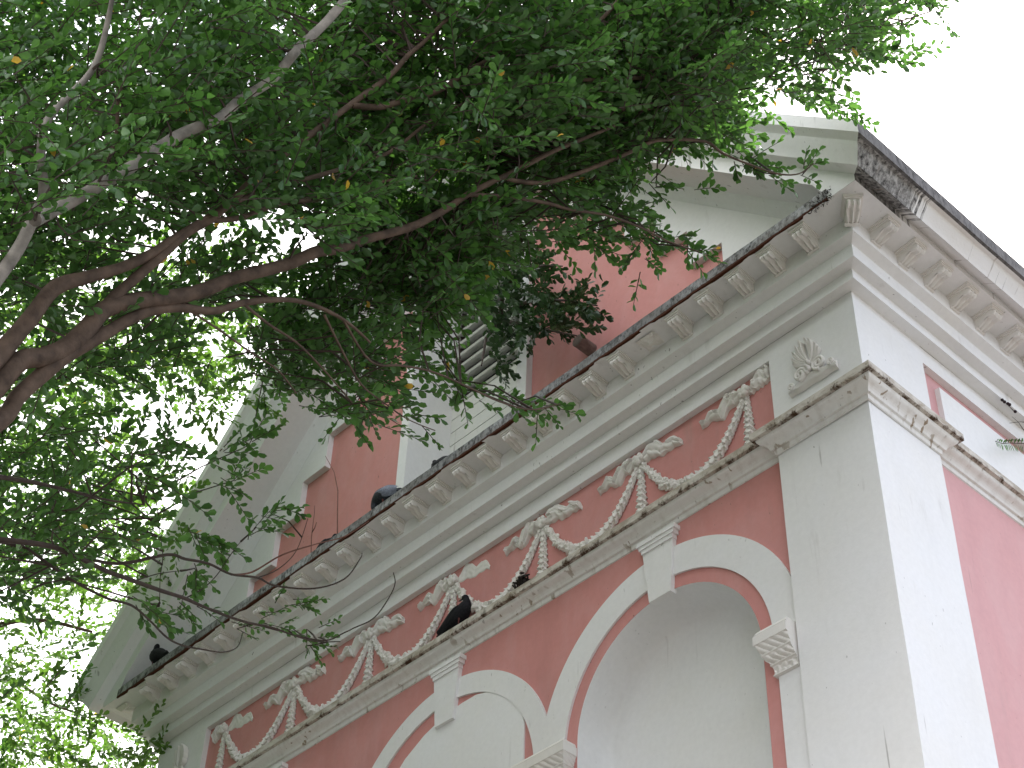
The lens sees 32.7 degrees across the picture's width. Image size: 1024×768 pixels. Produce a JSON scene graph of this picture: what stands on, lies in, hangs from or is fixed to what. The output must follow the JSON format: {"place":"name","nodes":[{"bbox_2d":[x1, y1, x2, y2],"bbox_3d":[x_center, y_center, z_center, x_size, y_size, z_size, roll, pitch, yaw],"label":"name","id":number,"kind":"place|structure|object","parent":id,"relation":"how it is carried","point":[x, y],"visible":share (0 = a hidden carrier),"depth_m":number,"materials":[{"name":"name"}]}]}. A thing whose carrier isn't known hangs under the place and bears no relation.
{"place":"outdoors","nodes":[
{"label":"outdoors","id":0,"kind":"place"},
{"bbox_2d":[0,386,210,767],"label":"tree","id":1,"kind":"object","parent":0,"point":[40,722],"visible":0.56,"depth_m":16.04,"materials":[{"name":"green plant"}]},
{"bbox_2d":[0,2,308,450],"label":"tree","id":2,"kind":"object","parent":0,"point":[208,380],"visible":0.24,"depth_m":15.62,"materials":[{"name":"green plant"}]},
{"bbox_2d":[0,380,395,767],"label":"tree","id":3,"kind":"object","parent":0,"point":[22,543],"visible":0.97,"depth_m":9.23,"materials":[{"name":"green plant"}]},
{"bbox_2d":[316,534,335,548],"bbox_3d":[-1.528,1.339,14.402,0.131,0.134,0.287,34,-52,-29],"label":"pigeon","id":4,"kind":"object","parent":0,"point":[327,539],"visible":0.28,"depth_m":14.36,"materials":[{"name":"grey"}]},
{"bbox_2d":[0,0,963,451],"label":"tree","id":5,"kind":"object","parent":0,"point":[348,120],"visible":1,"depth_m":8.82,"materials":[{"name":"green plant"}]},
{"bbox_2d":[0,0,1023,767],"label":"sky","id":6,"kind":"structure","parent":0,"point":[956,119],"materials":[{"name":"white"}]},
{"bbox_2d":[72,102,1023,767],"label":"building","id":7,"kind":"structure","parent":0,"point":[760,504],"depth_m":11.86,"materials":[{"name":"pink paint"}]},
{"bbox_2d":[149,644,168,664],"bbox_3d":[-3.163,2.420,15.707,0.129,0.271,0.283,34,-52,-29],"label":"pigeon","id":8,"kind":"object","parent":7,"relation":"on","point":[157,653],"visible":0.77,"depth_m":15.65,"materials":[{"name":"black"}]},
{"bbox_2d":[311,506,316,551],"bbox_3d":[-1.669,1.221,14.653,0.035,0.510,0.116,10,-44,-8],"label":"dry weed","id":9,"kind":"object","parent":7,"relation":"on","point":[312,529],"visible":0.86,"depth_m":14.67,"materials":[{"name":"brown plant"}]},
{"bbox_2d":[325,456,337,533],"bbox_3d":[-1.528,0.939,14.725,0.290,1.047,0.022,-27,-51,27],"label":"dry weed","id":10,"kind":"object","parent":7,"relation":"on","point":[337,497],"visible":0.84,"depth_m":14.62,"materials":[{"name":"brown plant"}]},
{"bbox_2d":[371,485,400,509],"bbox_3d":[-1.004,0.905,13.994,0.146,0.209,0.369,34,-52,-29],"label":"pigeon","id":11,"kind":"object","parent":7,"relation":"on","point":[382,494],"visible":0.61,"depth_m":13.96,"materials":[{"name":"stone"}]},
{"bbox_2d":[431,456,446,466],"bbox_3d":[-0.542,0.620,13.690,0.121,0.184,0.292,34,-52,-29],"label":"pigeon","id":12,"kind":"object","parent":7,"relation":"on","point":[434,462],"visible":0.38,"depth_m":13.66,"materials":[{"name":"grey"}]},
{"bbox_2d":[436,595,470,636],"bbox_3d":[-0.432,1.731,12.980,0.130,0.272,0.341,34,-52,-29],"label":"pigeon","id":13,"kind":"object","parent":7,"relation":"on","point":[458,614],"visible":0.94,"depth_m":12.90,"materials":[{"name":"black"}]},
{"bbox_2d":[396,186,574,504],"bbox_3d":[-0.169,-0.070,15.172,0.666,3.550,1.600,34,-52,-29],"label":"louver window","id":14,"kind":"structure","parent":7,"relation":"in","point":[414,458],"depth_m":15.37,"materials":[{"name":"white paint"}]},
{"bbox_2d":[512,572,529,588],"bbox_3d":[0.069,1.415,12.515,0.128,0.135,0.169,34,-52,-29],"label":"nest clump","id":15,"kind":"object","parent":7,"relation":"on","point":[522,579],"visible":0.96,"depth_m":12.49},
{"bbox_2d":[474,237,613,389],"bbox_3d":[0.059,-0.789,14.317,0.861,2.402,2.154,34,-52,-29],"label":"shrub","id":16,"kind":"object","parent":7,"relation":"attached to","point":[552,305],"visible":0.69,"depth_m":13.73,"materials":[{"name":"green plant"}]},
{"bbox_2d":[808,188,831,213],"bbox_3d":[2.019,-1.192,11.400,0.071,0.150,0.220,34,-52,-29],"label":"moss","id":17,"kind":"object","parent":7,"relation":"attached to","point":[818,198],"visible":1,"depth_m":11.39,"materials":[{"name":"plant"}]},
{"bbox_2d":[995,438,1023,451],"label":"fern","id":18,"kind":"object","parent":7,"relation":"attached to","point":[1014,443],"visible":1,"depth_m":11.86,"materials":[{"name":"green plant"}]},
{"bbox_2d":[1001,398,1023,429],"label":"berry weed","id":19,"kind":"object","parent":7,"relation":"attached to","point":[1007,403],"visible":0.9,"depth_m":12.11,"materials":[{"name":"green plant"}]}
]}

